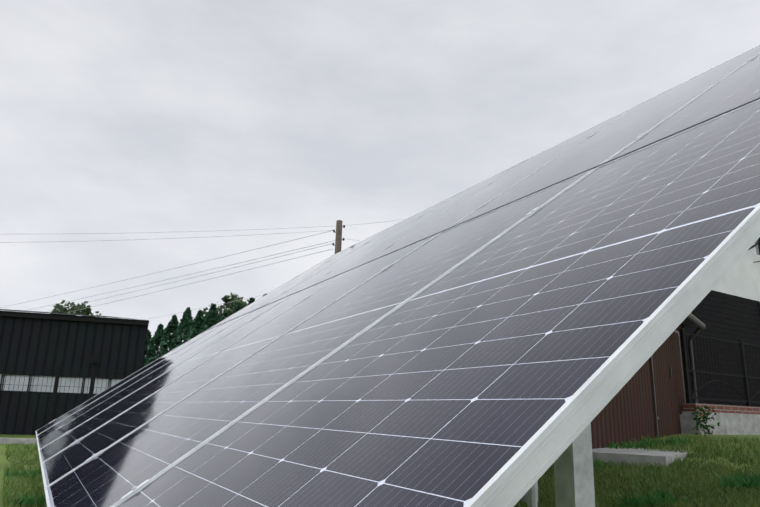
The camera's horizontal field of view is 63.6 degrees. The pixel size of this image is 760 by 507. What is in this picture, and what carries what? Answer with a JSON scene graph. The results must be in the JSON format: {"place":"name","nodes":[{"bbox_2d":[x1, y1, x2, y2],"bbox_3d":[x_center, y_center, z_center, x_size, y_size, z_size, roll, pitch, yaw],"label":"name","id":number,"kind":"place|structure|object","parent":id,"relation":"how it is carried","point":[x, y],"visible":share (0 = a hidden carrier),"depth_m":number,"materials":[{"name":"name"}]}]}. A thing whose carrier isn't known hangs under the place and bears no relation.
{"place":"outdoors","nodes":[
{"label":"outdoors","id":0,"kind":"place"},
{"bbox_2d":[0,434,759,506],"bbox_3d":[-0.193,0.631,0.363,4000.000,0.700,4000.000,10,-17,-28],"label":"ground","id":1,"kind":"structure","parent":0,"point":[3,460],"depth_m":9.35,"materials":[{"name":"green plant"}]},
{"bbox_2d":[0,438,36,444],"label":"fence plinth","id":2,"kind":"structure","parent":1,"relation":"on","point":[16,440],"depth_m":13.51,"materials":[{"name":"grey concrete"}]},
{"bbox_2d":[0,356,135,432],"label":"fence","id":3,"kind":"object","parent":1,"relation":"on","point":[95,360],"visible":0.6,"depth_m":13.95,"materials":[{"name":"black metal"}]},
{"bbox_2d":[0,316,148,434],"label":"hall wall","id":4,"kind":"structure","parent":1,"relation":"on","point":[45,344],"depth_m":18.33,"materials":[{"name":"black metal"}]},
{"bbox_2d":[0,374,119,393],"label":"window","id":5,"kind":"structure","parent":4,"relation":"in","point":[52,381],"depth_m":18.19,"materials":[{"name":"white glass"}]},
{"bbox_2d":[0,309,142,319],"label":"hall roof","id":6,"kind":"structure","parent":4,"relation":"on","point":[62,313],"depth_m":21.73,"materials":[{"name":"grey metal"}]},
{"bbox_2d":[0,310,148,392],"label":"building trim","id":7,"kind":"structure","parent":4,"relation":"attached to","point":[71,318],"depth_m":18.59,"materials":[{"name":"black metal"}]},
{"bbox_2d":[50,300,100,316],"bbox_3d":[-20.302,6.978,40.682,4.865,7.724,4.523,10,-17,-28],"label":"broadleaf tree","id":8,"kind":"object","parent":1,"relation":"on","point":[58,308],"visible":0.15,"depth_m":39.88,"materials":[{"name":"green plant"}]},
{"bbox_2d":[143,293,266,366],"bbox_3d":[-6.773,4.276,24.441,13.704,4.855,1.895,-12,-20,41],"label":"thuja hedge","id":9,"kind":"object","parent":1,"relation":"on","point":[186,328],"visible":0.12,"depth_m":26.38,"materials":[{"name":"green plant"}]},
{"bbox_2d":[193,293,248,320],"bbox_3d":[-9.135,6.136,36.311,4.681,7.783,4.402,10,-17,-28],"label":"broadleaf tree","id":10,"kind":"object","parent":1,"relation":"on","point":[230,305],"depth_m":36.49,"materials":[{"name":"green plant"}]},
{"bbox_2d":[335,220,342,253],"bbox_3d":[-1.936,3.200,25.941,0.380,9.602,0.380,10,-17,-28],"label":"concrete pole","id":11,"kind":"object","parent":1,"relation":"on","point":[338,241],"visible":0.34,"depth_m":26.87,"materials":[{"name":"beige concrete"}]},
{"bbox_2d":[0,219,402,319],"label":"power lines","id":12,"kind":"object","parent":11,"relation":"attached to","point":[195,263],"visible":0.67,"depth_m":29.43,"materials":[{"name":"grey metal"}]},
{"bbox_2d":[35,48,759,506],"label":"pv frames","id":13,"kind":"structure","parent":1,"relation":"on","point":[511,482],"depth_m":0.82,"materials":[{"name":"silver metal"}]},
{"bbox_2d":[36,45,759,506],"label":"solar panel","id":14,"kind":"object","parent":13,"relation":"in","point":[462,383],"visible":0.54,"depth_m":1.49,"materials":[{"name":"black glass"}]},
{"bbox_2d":[50,56,754,499],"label":"panel clamps","id":15,"kind":"object","parent":13,"relation":"attached to","point":[136,488],"visible":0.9,"depth_m":2.46,"materials":[{"name":"silver metal"}]},
{"bbox_2d":[205,97,759,330],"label":"panel gap","id":16,"kind":"object","parent":13,"relation":"attached to","point":[539,190],"visible":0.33,"depth_m":2.75,"materials":[{"name":"black"}]},
{"bbox_2d":[521,422,594,506],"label":"pv posts","id":17,"kind":"object","parent":1,"relation":"on","point":[573,475],"depth_m":1.93,"materials":[{"name":"grey metal"}]},
{"bbox_2d":[591,323,685,448],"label":"corrugated wall cladding","id":18,"kind":"structure","parent":1,"relation":"on","point":[626,414],"depth_m":8.26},
{"bbox_2d":[652,332,684,437],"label":"shed doors","id":19,"kind":"structure","parent":18,"relation":"attached to","point":[669,395],"depth_m":10.35,"materials":[{"name":"brown wood"}]},
{"bbox_2d":[649,313,705,437],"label":"shed trim","id":20,"kind":"structure","parent":18,"relation":"attached to","point":[691,319],"depth_m":11.59,"materials":[{"name":"grey metal"}]},
{"bbox_2d":[592,447,687,467],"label":"concrete slab","id":21,"kind":"structure","parent":1,"relation":"on","point":[631,456],"depth_m":6.00,"materials":[{"name":"grey concrete"}]},
{"bbox_2d":[691,406,719,435],"bbox_3d":[4.949,2.562,9.366,0.405,0.461,0.375,-3,-15,16],"label":"flower plant","id":22,"kind":"object","parent":1,"relation":"on","point":[705,418],"visible":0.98,"depth_m":9.35,"materials":[{"name":"green plant"}]},
{"bbox_2d":[682,411,759,434],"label":"retaining wall","id":23,"kind":"structure","parent":1,"relation":"on","point":[737,424],"depth_m":10.94,"materials":[{"name":"concrete"}]},
{"bbox_2d":[683,403,759,414],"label":"brick plinth","id":24,"kind":"structure","parent":23,"relation":"on","point":[718,408],"depth_m":11.05,"materials":[{"name":"red brick"}]},
{"bbox_2d":[679,329,759,405],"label":"iron fence","id":25,"kind":"object","parent":24,"relation":"on","point":[687,382],"visible":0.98,"depth_m":11.42,"materials":[{"name":"black metal"}]},
{"bbox_2d":[0,0,759,356],"label":"sky","id":26,"kind":"structure","parent":0,"point":[124,120],"materials":[{"name":"white"}]},
{"bbox_2d":[680,414,683,433],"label":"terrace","id":27,"kind":"structure","parent":0,"point":[681,424],"depth_m":10.73,"materials":[{"name":"concrete"}]},
{"bbox_2d":[684,290,759,406],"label":"building wall","id":28,"kind":"structure","parent":27,"relation":"on","point":[721,315],"depth_m":16.33,"materials":[{"name":"black metal"}]},
{"bbox_2d":[712,243,759,300],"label":"gable wall","id":29,"kind":"structure","parent":0,"point":[741,278],"depth_m":17.64,"materials":[{"name":"white paint"}]},
{"bbox_2d":[748,238,759,262],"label":"house ironwork","id":30,"kind":"object","parent":29,"relation":"attached to","point":[753,246],"visible":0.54,"depth_m":18.13,"materials":[{"name":"black metal"}]},
{"bbox_2d":[755,239,759,253],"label":"house window glass","id":31,"kind":"object","parent":29,"relation":"in","point":[757,249],"depth_m":18.73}
]}

